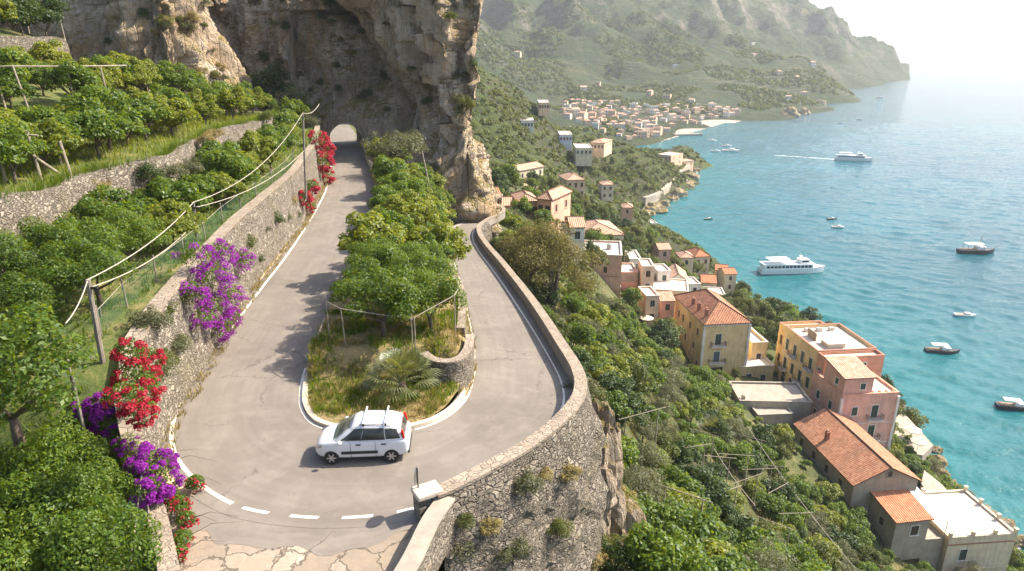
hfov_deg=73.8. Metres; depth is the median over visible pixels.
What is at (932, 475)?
fruit tree
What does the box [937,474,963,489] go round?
fruit tree
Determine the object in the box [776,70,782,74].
village house
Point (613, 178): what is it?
wood foliage
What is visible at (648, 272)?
window
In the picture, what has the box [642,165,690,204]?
sea wall
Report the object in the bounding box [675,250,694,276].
stepped house
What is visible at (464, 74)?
bush
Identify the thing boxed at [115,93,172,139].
lemon tree
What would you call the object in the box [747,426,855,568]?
overhead cable
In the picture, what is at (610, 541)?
bush
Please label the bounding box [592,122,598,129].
village house
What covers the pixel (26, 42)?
terrace wall
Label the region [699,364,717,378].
fruit tree
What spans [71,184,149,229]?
lemon tree
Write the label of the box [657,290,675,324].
stepped house
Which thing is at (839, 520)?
fruit tree
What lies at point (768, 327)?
broadleaf tree
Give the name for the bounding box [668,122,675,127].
village house
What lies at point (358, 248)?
lemon tree
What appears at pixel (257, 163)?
lemon tree
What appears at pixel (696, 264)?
broadleaf tree
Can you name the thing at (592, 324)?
olive tree
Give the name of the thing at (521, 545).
bush
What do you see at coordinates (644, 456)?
olive tree
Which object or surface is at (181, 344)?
bush
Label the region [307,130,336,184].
bougainvillea
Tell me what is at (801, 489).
fruit tree
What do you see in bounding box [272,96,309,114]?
lemon tree
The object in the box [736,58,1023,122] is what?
sea offing
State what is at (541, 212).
broadleaf tree
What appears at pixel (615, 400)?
fruit tree
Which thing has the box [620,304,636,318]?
fruit tree
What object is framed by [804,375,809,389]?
window
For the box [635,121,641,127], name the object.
village house
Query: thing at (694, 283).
stepped house
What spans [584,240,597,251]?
broadleaf tree
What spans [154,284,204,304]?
bush
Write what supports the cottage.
on the hillside
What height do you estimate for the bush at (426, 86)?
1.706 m
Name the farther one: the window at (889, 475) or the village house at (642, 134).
the village house at (642, 134)
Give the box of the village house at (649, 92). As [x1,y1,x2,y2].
[646,89,653,96]
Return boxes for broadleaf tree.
[491,167,511,185]
[493,180,511,193]
[493,220,562,284]
[501,163,520,191]
[501,252,523,266]
[504,218,608,311]
[511,173,523,190]
[523,169,541,180]
[525,188,541,196]
[527,177,539,188]
[531,208,559,223]
[538,184,549,191]
[545,175,563,188]
[549,313,571,339]
[570,197,582,203]
[570,203,583,215]
[570,210,586,223]
[571,188,577,199]
[574,258,593,273]
[575,192,583,200]
[582,208,600,219]
[583,198,590,208]
[584,204,599,210]
[584,227,601,239]
[584,230,608,239]
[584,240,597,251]
[584,244,610,270]
[593,205,610,218]
[601,233,614,240]
[602,204,616,219]
[608,297,630,318]
[615,238,631,258]
[619,217,633,227]
[620,287,642,305]
[622,231,636,237]
[622,359,660,395]
[623,225,644,237]
[623,236,635,247]
[628,242,642,252]
[630,236,648,251]
[632,305,645,320]
[640,253,660,263]
[644,318,680,346]
[646,227,659,243]
[646,232,655,243]
[650,317,686,343]
[652,431,679,469]
[662,260,672,266]
[669,255,685,267]
[670,463,707,483]
[682,267,693,276]
[682,385,705,402]
[687,366,715,382]
[691,466,730,504]
[693,260,705,272]
[704,419,734,442]
[713,501,740,523]
[714,440,754,475]
[722,291,734,300]
[722,296,733,305]
[730,367,741,379]
[733,289,750,304]
[733,296,756,313]
[735,282,751,292]
[741,288,753,295]
[747,303,758,315]
[751,317,766,327]
[752,327,764,335]
[753,293,761,298]
[753,297,761,316]
[753,519,783,540]
[755,300,775,326]
[761,320,779,342]
[766,353,774,360]
[767,297,784,313]
[768,325,778,341]
[770,314,790,325]
[770,314,791,322]
[771,431,798,450]
[771,443,792,460]
[771,477,794,490]
[777,304,800,313]
[778,308,798,317]
[786,543,821,568]
[788,317,808,320]
[795,314,810,320]
[799,306,822,320]
[805,538,841,570]
[856,544,883,566]
[877,554,891,567]
[881,374,897,388]
[881,548,895,561]
[892,448,907,465]
[897,406,928,429]
[899,392,906,406]
[1008,546,1020,567]
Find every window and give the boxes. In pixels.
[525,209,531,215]
[545,205,550,214]
[574,231,580,239]
[603,266,607,272]
[645,270,650,277]
[649,300,655,307]
[664,304,669,310]
[712,351,720,362]
[714,333,722,345]
[755,353,761,358]
[760,374,765,380]
[776,352,780,361]
[779,333,782,345]
[782,356,786,369]
[784,337,789,351]
[789,362,794,375]
[792,343,796,357]
[796,368,801,382]
[798,436,803,447]
[799,349,804,362]
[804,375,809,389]
[807,356,812,369]
[810,449,815,460]
[815,389,820,400]
[823,462,828,474]
[827,399,832,409]
[834,376,838,385]
[837,477,842,488]
[850,406,858,416]
[859,383,866,389]
[867,424,875,437]
[869,404,879,418]
[877,514,884,527]
[886,470,893,477]
[908,525,920,536]
[957,548,968,561]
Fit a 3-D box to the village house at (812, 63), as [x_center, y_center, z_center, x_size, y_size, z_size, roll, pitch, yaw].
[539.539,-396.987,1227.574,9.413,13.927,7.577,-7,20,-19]
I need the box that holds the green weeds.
[304,305,468,416]
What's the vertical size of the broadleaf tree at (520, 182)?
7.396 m
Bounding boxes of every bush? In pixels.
[65,209,85,221]
[91,178,111,189]
[102,37,112,43]
[124,304,174,330]
[132,162,166,182]
[136,6,150,18]
[148,360,179,394]
[149,27,166,37]
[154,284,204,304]
[155,14,175,30]
[157,16,172,28]
[157,162,189,183]
[157,347,179,375]
[165,301,179,316]
[170,333,193,354]
[174,15,184,23]
[179,21,197,33]
[181,157,204,175]
[185,10,199,26]
[189,155,209,173]
[193,66,208,72]
[195,131,214,143]
[201,0,210,8]
[206,127,225,138]
[210,70,220,78]
[210,71,221,79]
[216,61,225,70]
[246,234,257,248]
[255,50,268,61]
[257,109,275,124]
[269,18,279,25]
[274,210,286,222]
[281,20,290,32]
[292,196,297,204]
[315,10,334,23]
[315,78,323,85]
[322,0,336,10]
[330,61,340,67]
[332,8,349,17]
[333,84,342,93]
[343,48,356,55]
[348,17,359,29]
[359,87,372,95]
[379,70,387,78]
[406,64,417,74]
[420,96,432,104]
[422,83,431,93]
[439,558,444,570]
[443,11,458,25]
[450,92,470,101]
[451,70,470,82]
[451,540,475,563]
[454,104,464,110]
[455,512,474,529]
[458,96,476,108]
[469,58,477,70]
[479,515,503,536]
[496,533,534,564]
[512,468,544,495]
[538,466,553,480]
[545,517,574,537]
[559,461,583,483]
[561,376,608,404]
[591,547,609,570]
[598,536,638,570]
[601,533,628,568]
[621,482,637,502]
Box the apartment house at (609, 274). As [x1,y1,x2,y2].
[584,240,622,297]
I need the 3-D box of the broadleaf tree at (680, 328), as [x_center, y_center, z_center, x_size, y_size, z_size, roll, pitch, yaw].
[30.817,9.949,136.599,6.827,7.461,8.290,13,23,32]
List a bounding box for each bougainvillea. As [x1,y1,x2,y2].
[69,391,118,436]
[101,337,166,430]
[110,432,213,508]
[158,474,242,561]
[171,238,256,342]
[298,179,320,212]
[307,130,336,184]
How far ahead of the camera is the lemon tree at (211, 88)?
68.79 m
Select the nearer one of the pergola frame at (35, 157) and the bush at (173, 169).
the pergola frame at (35, 157)
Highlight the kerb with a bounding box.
[302,371,469,428]
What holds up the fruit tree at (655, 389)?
on the hillside
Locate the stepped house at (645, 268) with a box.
[637,258,654,287]
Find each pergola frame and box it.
[0,65,126,109]
[0,130,71,181]
[8,23,65,38]
[326,280,463,351]
[619,407,665,447]
[659,484,712,511]
[673,443,711,472]
[689,428,718,461]
[701,455,736,486]
[718,453,754,485]
[728,485,741,504]
[732,473,762,505]
[737,434,766,454]
[742,468,777,492]
[756,465,787,483]
[757,516,796,543]
[778,512,812,534]
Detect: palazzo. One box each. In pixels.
[809,370,900,449]
[815,349,885,377]
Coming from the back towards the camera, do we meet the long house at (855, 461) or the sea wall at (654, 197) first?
the sea wall at (654, 197)
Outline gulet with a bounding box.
[956,237,999,253]
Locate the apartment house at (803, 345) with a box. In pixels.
[777,323,876,396]
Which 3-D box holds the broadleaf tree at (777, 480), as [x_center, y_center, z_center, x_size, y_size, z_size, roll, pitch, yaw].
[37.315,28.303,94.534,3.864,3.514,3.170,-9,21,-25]
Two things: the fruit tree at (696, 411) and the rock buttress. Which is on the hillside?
the fruit tree at (696, 411)
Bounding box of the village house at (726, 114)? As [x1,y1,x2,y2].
[723,112,729,117]
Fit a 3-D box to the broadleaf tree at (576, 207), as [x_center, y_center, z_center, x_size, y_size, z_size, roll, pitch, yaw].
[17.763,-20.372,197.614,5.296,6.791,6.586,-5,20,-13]
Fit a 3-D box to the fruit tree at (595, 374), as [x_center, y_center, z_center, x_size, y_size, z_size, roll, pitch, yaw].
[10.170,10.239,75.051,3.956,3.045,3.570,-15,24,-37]
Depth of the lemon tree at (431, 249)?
40.27 m
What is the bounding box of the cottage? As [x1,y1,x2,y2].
[867,489,933,559]
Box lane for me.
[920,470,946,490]
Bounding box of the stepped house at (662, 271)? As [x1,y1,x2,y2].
[654,263,670,281]
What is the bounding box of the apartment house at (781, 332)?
[774,320,824,365]
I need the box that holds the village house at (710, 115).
[708,113,713,118]
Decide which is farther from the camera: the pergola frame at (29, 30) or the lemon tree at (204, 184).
the pergola frame at (29, 30)
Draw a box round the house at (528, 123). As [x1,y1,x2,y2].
[521,117,533,132]
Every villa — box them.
[510,190,536,218]
[535,185,572,232]
[584,219,624,240]
[674,288,752,375]
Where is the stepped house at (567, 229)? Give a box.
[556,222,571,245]
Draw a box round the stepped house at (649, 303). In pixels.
[637,286,659,325]
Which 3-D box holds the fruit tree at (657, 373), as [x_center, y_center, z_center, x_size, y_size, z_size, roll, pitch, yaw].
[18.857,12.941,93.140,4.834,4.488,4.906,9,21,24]
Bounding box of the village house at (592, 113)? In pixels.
[588,111,595,118]
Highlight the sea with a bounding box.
[633,123,1023,551]
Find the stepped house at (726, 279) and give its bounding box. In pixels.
[717,267,737,293]
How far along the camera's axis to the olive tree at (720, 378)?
119.64 m
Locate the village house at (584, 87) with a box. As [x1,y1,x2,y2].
[580,85,586,90]
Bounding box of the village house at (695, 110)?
[690,106,700,113]
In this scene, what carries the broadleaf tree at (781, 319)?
on the hillside
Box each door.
[710,366,723,372]
[780,372,784,381]
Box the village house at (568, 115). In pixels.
[564,112,571,118]
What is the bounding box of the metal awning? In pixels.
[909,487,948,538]
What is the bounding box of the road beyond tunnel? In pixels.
[330,124,356,139]
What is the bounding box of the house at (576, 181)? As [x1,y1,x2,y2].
[558,172,585,203]
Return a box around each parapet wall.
[362,143,377,185]
[394,496,454,570]
[436,204,587,498]
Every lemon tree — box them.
[0,0,17,21]
[0,45,31,64]
[0,46,34,97]
[0,74,38,109]
[0,107,15,115]
[0,111,20,169]
[0,118,49,183]
[0,228,49,311]
[0,265,73,329]
[0,300,99,451]
[0,413,109,487]
[0,429,87,496]
[0,440,84,536]
[0,460,125,568]
[0,500,63,570]
[7,117,83,173]
[13,105,64,124]
[16,212,120,266]
[21,38,71,65]
[27,61,52,90]
[27,62,53,95]
[32,112,85,164]
[32,230,138,304]
[34,59,54,84]
[36,493,163,570]
[39,59,102,94]
[44,456,142,526]
[49,104,68,114]
[56,219,87,234]
[59,84,143,151]
[63,102,135,158]
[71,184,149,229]
[74,57,96,64]
[74,62,112,90]
[82,204,172,268]
[89,54,137,90]
[91,59,134,94]
[107,51,129,88]
[108,85,153,131]
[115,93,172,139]
[115,105,149,145]
[124,56,152,89]
[127,83,163,90]
[130,58,151,91]
[130,175,211,211]
[131,58,162,91]
[141,198,206,249]
[147,82,191,127]
[151,60,195,88]
[152,95,202,136]
[166,76,198,92]
[170,109,189,131]
[171,173,227,212]
[177,68,206,91]
[182,70,209,91]
[186,88,217,111]
[192,149,261,199]
[193,101,224,123]
[194,139,254,171]
[201,80,227,111]
[201,82,245,117]
[206,171,248,207]
[213,85,254,121]
[226,129,281,175]
[228,80,252,111]
[232,150,264,182]
[235,92,260,115]
[243,87,270,113]
[252,127,283,145]
[255,92,276,111]
[255,123,296,145]
[259,134,287,171]
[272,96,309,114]
[272,108,301,127]
[277,125,299,145]
[280,122,307,144]
[288,94,312,110]
[290,112,304,127]
[328,256,392,314]
[333,264,433,336]
[337,210,407,255]
[343,243,405,277]
[344,237,395,265]
[362,138,379,155]
[366,139,384,157]
[367,187,401,209]
[367,233,414,252]
[368,189,426,221]
[369,155,408,177]
[370,173,391,193]
[373,150,395,161]
[373,176,425,200]
[374,206,396,219]
[377,171,411,199]
[377,209,422,238]
[380,145,412,160]
[385,244,458,289]
[397,241,448,268]
[397,268,467,328]
[400,158,422,177]
[404,197,440,228]
[404,223,472,261]
[407,232,455,263]
[409,175,436,194]
[410,187,434,202]
[411,166,437,183]
[412,198,448,221]
[418,162,436,173]
[419,176,434,187]
[421,221,447,238]
[426,166,446,188]
[428,197,456,227]
[431,190,447,203]
[434,186,445,193]
[434,220,459,240]
[441,188,454,198]
[441,192,450,206]
[444,193,455,203]
[445,234,466,270]
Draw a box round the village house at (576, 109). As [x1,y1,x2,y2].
[570,107,579,115]
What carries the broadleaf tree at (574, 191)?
on the hillside
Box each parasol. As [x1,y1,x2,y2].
[640,315,653,321]
[903,425,921,436]
[910,437,927,448]
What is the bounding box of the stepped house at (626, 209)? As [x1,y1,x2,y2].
[621,202,633,220]
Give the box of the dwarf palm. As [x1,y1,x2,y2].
[358,345,445,404]
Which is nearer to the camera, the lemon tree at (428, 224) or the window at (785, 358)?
the lemon tree at (428, 224)
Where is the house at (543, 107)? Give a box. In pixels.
[537,99,548,115]
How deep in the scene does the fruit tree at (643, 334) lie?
117.90 m
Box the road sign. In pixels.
[414,466,418,487]
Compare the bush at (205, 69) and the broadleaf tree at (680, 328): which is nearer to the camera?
the bush at (205, 69)
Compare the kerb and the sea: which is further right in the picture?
the sea
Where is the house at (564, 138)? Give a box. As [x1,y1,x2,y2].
[557,131,571,150]
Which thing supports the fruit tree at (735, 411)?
on the hillside
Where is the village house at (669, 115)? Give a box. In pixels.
[667,113,676,119]
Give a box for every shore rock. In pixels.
[931,454,947,466]
[932,445,942,453]
[935,467,950,475]
[1001,517,1015,528]
[1014,534,1023,548]
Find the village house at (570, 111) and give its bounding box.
[567,109,573,116]
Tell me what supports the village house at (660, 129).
on the mountains
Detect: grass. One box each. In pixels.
[0,92,279,202]
[0,112,263,190]
[160,161,477,452]
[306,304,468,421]
[538,275,909,570]
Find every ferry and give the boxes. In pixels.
[757,255,824,274]
[834,152,872,160]
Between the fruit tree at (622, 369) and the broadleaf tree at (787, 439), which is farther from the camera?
the broadleaf tree at (787, 439)
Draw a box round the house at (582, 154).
[573,143,591,165]
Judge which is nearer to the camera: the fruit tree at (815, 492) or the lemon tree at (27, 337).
the lemon tree at (27, 337)
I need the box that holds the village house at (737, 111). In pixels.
[733,109,739,114]
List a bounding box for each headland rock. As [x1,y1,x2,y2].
[641,208,655,215]
[643,202,667,212]
[658,200,670,206]
[667,194,678,200]
[671,188,687,196]
[685,178,694,186]
[686,172,699,179]
[780,106,799,116]
[797,107,810,113]
[816,99,826,103]
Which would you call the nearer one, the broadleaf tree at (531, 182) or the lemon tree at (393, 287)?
the lemon tree at (393, 287)
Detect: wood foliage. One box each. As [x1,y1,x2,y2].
[470,65,714,272]
[475,0,854,135]
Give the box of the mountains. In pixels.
[474,0,910,145]
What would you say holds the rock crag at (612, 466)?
attached to the retaining wall at (578, 438)
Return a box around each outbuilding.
[751,407,793,430]
[915,523,944,568]
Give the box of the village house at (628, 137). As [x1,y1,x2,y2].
[624,135,631,139]
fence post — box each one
[67,359,73,393]
[70,374,86,435]
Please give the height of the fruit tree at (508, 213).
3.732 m
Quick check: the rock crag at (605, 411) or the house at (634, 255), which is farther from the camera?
the house at (634, 255)
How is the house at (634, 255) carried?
on the hillside
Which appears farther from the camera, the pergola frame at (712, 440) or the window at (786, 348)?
the window at (786, 348)
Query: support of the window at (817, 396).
in the palazzo at (873, 413)
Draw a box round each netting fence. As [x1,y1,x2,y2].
[95,152,293,336]
[97,476,149,570]
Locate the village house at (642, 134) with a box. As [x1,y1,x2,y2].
[637,131,646,138]
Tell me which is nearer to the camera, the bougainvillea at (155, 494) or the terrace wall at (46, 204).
the bougainvillea at (155, 494)
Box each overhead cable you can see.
[65,279,87,323]
[89,202,193,278]
[94,222,194,285]
[194,113,302,201]
[197,151,303,206]
[714,449,755,505]
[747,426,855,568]
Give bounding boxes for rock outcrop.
[0,19,28,32]
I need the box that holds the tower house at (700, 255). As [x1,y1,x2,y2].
[685,247,710,276]
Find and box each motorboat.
[722,148,738,151]
[831,225,844,227]
[924,342,959,353]
[953,312,976,316]
[994,397,1023,410]
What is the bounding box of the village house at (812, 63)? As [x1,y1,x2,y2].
[809,61,815,67]
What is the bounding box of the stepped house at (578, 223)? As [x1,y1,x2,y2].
[564,216,585,270]
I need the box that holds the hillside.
[433,185,1023,570]
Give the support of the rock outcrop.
on the terrace ground at (94, 378)
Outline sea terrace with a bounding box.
[895,411,932,459]
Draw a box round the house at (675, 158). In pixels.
[658,152,682,165]
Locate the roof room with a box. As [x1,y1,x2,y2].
[824,355,876,393]
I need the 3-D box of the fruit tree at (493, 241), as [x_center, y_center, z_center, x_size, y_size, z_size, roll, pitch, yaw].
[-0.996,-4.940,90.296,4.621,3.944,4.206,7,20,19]
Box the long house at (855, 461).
[793,407,922,514]
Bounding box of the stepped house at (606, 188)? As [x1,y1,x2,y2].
[599,180,614,203]
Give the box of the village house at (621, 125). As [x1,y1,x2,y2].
[619,122,624,128]
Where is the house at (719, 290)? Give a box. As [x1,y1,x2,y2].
[703,286,724,295]
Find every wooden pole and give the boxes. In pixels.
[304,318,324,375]
[422,151,427,178]
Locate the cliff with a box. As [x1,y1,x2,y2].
[207,0,504,239]
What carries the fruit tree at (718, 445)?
on the hillside
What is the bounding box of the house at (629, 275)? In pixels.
[620,263,637,293]
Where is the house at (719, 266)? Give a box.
[714,264,728,278]
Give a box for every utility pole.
[81,279,105,363]
[191,202,199,239]
[301,113,306,197]
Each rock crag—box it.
[592,398,622,459]
[600,427,626,534]
[601,467,610,549]
[609,498,647,567]
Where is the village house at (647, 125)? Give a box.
[644,123,653,127]
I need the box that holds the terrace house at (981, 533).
[921,485,1019,570]
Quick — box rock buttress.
[29,0,257,109]
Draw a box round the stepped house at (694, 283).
[688,277,700,291]
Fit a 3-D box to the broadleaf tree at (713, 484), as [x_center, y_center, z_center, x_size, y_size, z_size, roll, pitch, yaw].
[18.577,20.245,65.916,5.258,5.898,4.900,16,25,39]
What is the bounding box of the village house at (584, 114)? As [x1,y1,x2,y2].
[577,111,587,120]
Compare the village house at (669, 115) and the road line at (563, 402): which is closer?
the road line at (563, 402)
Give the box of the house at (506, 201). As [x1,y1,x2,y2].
[501,196,515,209]
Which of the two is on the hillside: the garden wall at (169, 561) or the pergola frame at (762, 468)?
the pergola frame at (762, 468)
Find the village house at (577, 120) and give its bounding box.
[575,117,580,122]
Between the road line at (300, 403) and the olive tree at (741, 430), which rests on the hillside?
the olive tree at (741, 430)
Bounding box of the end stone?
[411,480,442,520]
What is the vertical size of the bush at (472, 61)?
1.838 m
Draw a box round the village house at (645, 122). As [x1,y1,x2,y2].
[641,120,649,126]
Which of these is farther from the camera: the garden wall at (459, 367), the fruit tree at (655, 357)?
the fruit tree at (655, 357)
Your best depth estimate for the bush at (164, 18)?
84.56 m
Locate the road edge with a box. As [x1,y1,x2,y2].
[169,493,419,555]
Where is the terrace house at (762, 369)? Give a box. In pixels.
[739,357,774,381]
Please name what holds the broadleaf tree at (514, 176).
on the hillside
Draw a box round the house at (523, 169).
[507,161,544,188]
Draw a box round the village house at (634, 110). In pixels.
[631,108,638,114]
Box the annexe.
[748,327,767,358]
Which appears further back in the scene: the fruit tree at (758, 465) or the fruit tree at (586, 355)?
the fruit tree at (758, 465)
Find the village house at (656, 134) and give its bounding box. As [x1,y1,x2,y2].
[652,131,659,137]
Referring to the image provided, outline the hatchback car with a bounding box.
[315,406,411,464]
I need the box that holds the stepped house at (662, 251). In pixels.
[652,242,671,262]
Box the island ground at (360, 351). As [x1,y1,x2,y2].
[307,150,466,423]
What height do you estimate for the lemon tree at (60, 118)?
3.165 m
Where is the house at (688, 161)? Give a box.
[682,158,693,170]
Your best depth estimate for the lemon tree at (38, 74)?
49.48 m
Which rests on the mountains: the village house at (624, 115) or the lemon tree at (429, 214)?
the village house at (624, 115)
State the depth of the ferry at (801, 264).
258.73 m
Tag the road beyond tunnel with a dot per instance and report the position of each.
(343, 132)
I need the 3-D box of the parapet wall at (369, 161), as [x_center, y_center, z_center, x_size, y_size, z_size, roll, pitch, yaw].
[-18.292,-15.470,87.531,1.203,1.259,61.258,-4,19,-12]
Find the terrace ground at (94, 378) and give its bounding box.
[0,26,321,570]
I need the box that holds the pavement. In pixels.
[150,499,431,570]
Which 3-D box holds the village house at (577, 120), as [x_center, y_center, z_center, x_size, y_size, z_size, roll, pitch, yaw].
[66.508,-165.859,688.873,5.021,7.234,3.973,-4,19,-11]
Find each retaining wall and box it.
[114,118,326,488]
[438,221,608,570]
[450,261,467,343]
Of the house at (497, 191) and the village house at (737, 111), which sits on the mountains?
the village house at (737, 111)
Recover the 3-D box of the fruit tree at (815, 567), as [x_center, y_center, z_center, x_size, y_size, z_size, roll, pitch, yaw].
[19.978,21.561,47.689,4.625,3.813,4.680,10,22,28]
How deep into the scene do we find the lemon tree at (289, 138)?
66.42 m
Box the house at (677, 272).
[668,263,689,281]
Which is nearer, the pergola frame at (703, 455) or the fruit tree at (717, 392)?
the pergola frame at (703, 455)
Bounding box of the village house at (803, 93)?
[800,91,807,96]
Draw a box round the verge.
[156,149,328,495]
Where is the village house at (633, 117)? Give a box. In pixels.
[629,114,636,120]
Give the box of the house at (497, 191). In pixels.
[494,186,500,203]
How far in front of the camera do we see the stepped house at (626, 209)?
263.20 m
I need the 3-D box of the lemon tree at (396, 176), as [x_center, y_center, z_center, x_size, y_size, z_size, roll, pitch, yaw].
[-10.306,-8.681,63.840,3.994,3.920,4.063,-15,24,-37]
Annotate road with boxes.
[162,140,572,527]
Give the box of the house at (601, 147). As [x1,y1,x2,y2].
[589,138,612,156]
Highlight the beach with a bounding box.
[662,120,739,141]
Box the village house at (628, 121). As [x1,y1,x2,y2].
[624,120,632,124]
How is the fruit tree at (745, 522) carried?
on the hillside
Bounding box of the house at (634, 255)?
[624,250,640,268]
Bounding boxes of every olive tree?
[269,83,312,112]
[298,109,325,127]
[358,130,426,158]
[389,129,429,162]
[507,209,520,215]
[545,305,570,319]
[571,318,603,346]
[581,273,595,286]
[583,293,613,305]
[605,329,628,350]
[605,343,622,357]
[623,464,675,516]
[623,465,664,501]
[629,412,660,442]
[630,439,669,476]
[647,396,674,417]
[650,419,683,441]
[653,383,686,410]
[659,352,686,372]
[659,367,689,389]
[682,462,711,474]
[714,374,731,385]
[726,417,754,445]
[743,535,800,570]
[770,535,786,544]
[803,509,830,536]
[832,561,860,570]
[833,538,857,562]
[925,458,944,475]
[954,561,989,570]
[1013,534,1020,546]
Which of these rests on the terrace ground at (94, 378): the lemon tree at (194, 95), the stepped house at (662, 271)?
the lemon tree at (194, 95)
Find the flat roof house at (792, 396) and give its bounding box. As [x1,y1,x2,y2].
[729,381,811,429]
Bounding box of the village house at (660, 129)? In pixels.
[653,127,662,134]
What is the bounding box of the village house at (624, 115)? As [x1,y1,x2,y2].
[622,113,627,118]
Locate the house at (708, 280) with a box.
[699,274,716,286]
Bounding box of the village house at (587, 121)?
[583,119,591,125]
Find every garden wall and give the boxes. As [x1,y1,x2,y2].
[140,487,180,570]
[420,334,474,390]
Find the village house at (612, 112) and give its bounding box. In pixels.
[608,109,615,115]
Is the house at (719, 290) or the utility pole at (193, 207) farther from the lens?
the house at (719, 290)
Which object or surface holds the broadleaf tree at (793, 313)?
on the hillside
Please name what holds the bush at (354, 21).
on the cliff
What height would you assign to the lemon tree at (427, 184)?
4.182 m
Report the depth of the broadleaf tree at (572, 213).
159.65 m
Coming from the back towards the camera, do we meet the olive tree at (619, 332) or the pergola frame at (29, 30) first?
the olive tree at (619, 332)
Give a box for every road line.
[169,143,333,503]
[241,506,413,518]
[299,368,323,427]
[415,222,475,429]
[472,230,564,408]
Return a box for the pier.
[672,132,702,135]
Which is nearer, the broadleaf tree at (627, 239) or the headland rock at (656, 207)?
the broadleaf tree at (627, 239)
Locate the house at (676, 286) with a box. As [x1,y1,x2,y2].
[653,278,688,308]
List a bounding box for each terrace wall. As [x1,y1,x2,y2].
[0,35,70,57]
[0,117,275,291]
[87,108,237,138]
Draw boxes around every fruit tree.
[489,234,516,254]
[498,229,524,251]
[499,209,514,223]
[499,214,524,230]
[509,208,524,219]
[510,196,532,212]
[515,222,531,233]
[522,185,532,189]
[526,285,549,304]
[527,278,562,306]
[538,300,557,321]
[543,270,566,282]
[554,279,566,294]
[560,295,588,314]
[562,282,584,295]
[563,291,581,304]
[564,321,596,347]
[565,313,591,323]
[570,280,589,299]
[571,345,606,372]
[572,349,596,370]
[577,299,597,312]
[579,340,611,358]
[580,303,615,326]
[580,361,593,385]
[590,354,631,379]
[590,365,621,382]
[590,387,632,417]
[593,326,627,351]
[597,369,638,396]
[602,316,625,342]
[606,310,621,321]
[610,217,622,226]
[614,389,651,426]
[616,314,625,325]
[617,348,642,362]
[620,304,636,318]
[621,321,637,343]
[621,434,639,467]
[621,485,646,513]
[622,317,640,331]
[623,356,652,375]
[623,519,711,570]
[629,336,652,347]
[630,405,658,427]
[632,332,647,339]
[634,489,652,521]
[635,354,660,367]
[637,346,655,355]
[638,322,651,331]
[638,442,671,474]
[641,494,688,535]
[643,370,658,393]
[645,352,659,364]
[645,405,670,427]
[647,335,665,347]
[647,366,666,393]
[648,338,662,354]
[653,465,706,496]
[654,440,694,467]
[655,359,671,369]
[656,482,705,510]
[657,399,679,417]
[658,349,678,366]
[658,510,743,570]
[665,347,684,368]
[666,501,704,520]
[669,399,692,418]
[671,431,706,452]
[671,541,747,570]
[675,377,690,391]
[676,419,697,432]
[677,479,707,502]
[679,366,689,373]
[679,447,705,469]
[680,400,705,422]
[681,374,697,386]
[683,538,749,570]
[686,430,708,447]
[691,382,713,405]
[691,396,721,411]
[697,380,725,402]
[698,409,722,423]
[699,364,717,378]
[700,496,723,523]
[701,432,725,458]
[704,462,731,484]
[705,527,740,557]
[708,437,732,455]
[712,380,731,399]
[716,369,732,381]
[717,410,738,430]
[717,488,746,512]
[718,400,742,410]
[721,406,745,419]
[722,513,754,540]
[726,525,790,563]
[727,445,765,475]
[733,540,783,569]
[738,559,768,570]
[739,478,766,497]
[740,419,751,427]
[748,422,777,449]
[751,441,778,464]
[753,490,798,522]
[754,416,763,421]
[759,477,798,502]
[767,521,799,539]
[769,459,789,478]
[771,423,794,442]
[779,529,814,557]
[783,522,809,539]
[783,562,825,570]
[784,501,809,530]
[785,543,796,551]
[786,495,814,513]
[787,474,810,499]
[791,445,801,452]
[794,559,831,570]
[797,474,806,481]
[799,459,811,467]
[800,535,832,555]
[802,481,826,503]
[811,505,833,524]
[812,532,842,558]
[814,480,843,499]
[817,475,826,481]
[822,524,861,553]
[823,498,851,518]
[825,510,847,529]
[842,523,875,545]
[846,512,870,532]
[847,506,868,523]
[851,561,879,570]
[883,565,909,570]
[890,443,904,452]
[893,422,898,433]
[894,436,908,447]
[897,427,904,436]
[901,445,916,457]
[904,434,919,439]
[904,564,915,570]
[905,453,929,472]
[905,460,923,474]
[916,456,931,473]
[917,471,940,481]
[917,560,933,570]
[926,454,940,465]
[936,477,950,487]
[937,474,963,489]
[1006,566,1019,570]
[1009,549,1023,570]
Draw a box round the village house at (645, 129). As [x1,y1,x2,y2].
[637,128,649,136]
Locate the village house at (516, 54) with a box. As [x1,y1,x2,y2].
[513,51,520,57]
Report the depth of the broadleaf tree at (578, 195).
237.09 m
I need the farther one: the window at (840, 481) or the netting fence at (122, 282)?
the window at (840, 481)
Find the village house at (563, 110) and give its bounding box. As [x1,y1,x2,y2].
[560,107,568,113]
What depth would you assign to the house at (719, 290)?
215.25 m
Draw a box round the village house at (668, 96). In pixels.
[663,94,671,99]
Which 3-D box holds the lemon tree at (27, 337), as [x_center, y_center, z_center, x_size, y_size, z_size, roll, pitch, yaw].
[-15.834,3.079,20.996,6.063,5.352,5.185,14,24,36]
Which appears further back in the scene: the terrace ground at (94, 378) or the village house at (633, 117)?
the village house at (633, 117)
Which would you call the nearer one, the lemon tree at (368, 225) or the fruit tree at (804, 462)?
the lemon tree at (368, 225)
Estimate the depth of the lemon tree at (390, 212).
51.75 m
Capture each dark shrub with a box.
[0,0,53,35]
[6,0,40,29]
[19,0,70,35]
[247,62,294,109]
[251,75,275,98]
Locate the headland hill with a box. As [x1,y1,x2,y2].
[471,66,719,271]
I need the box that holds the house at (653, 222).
[648,219,657,226]
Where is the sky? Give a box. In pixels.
[809,0,1023,57]
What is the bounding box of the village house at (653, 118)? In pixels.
[649,116,657,120]

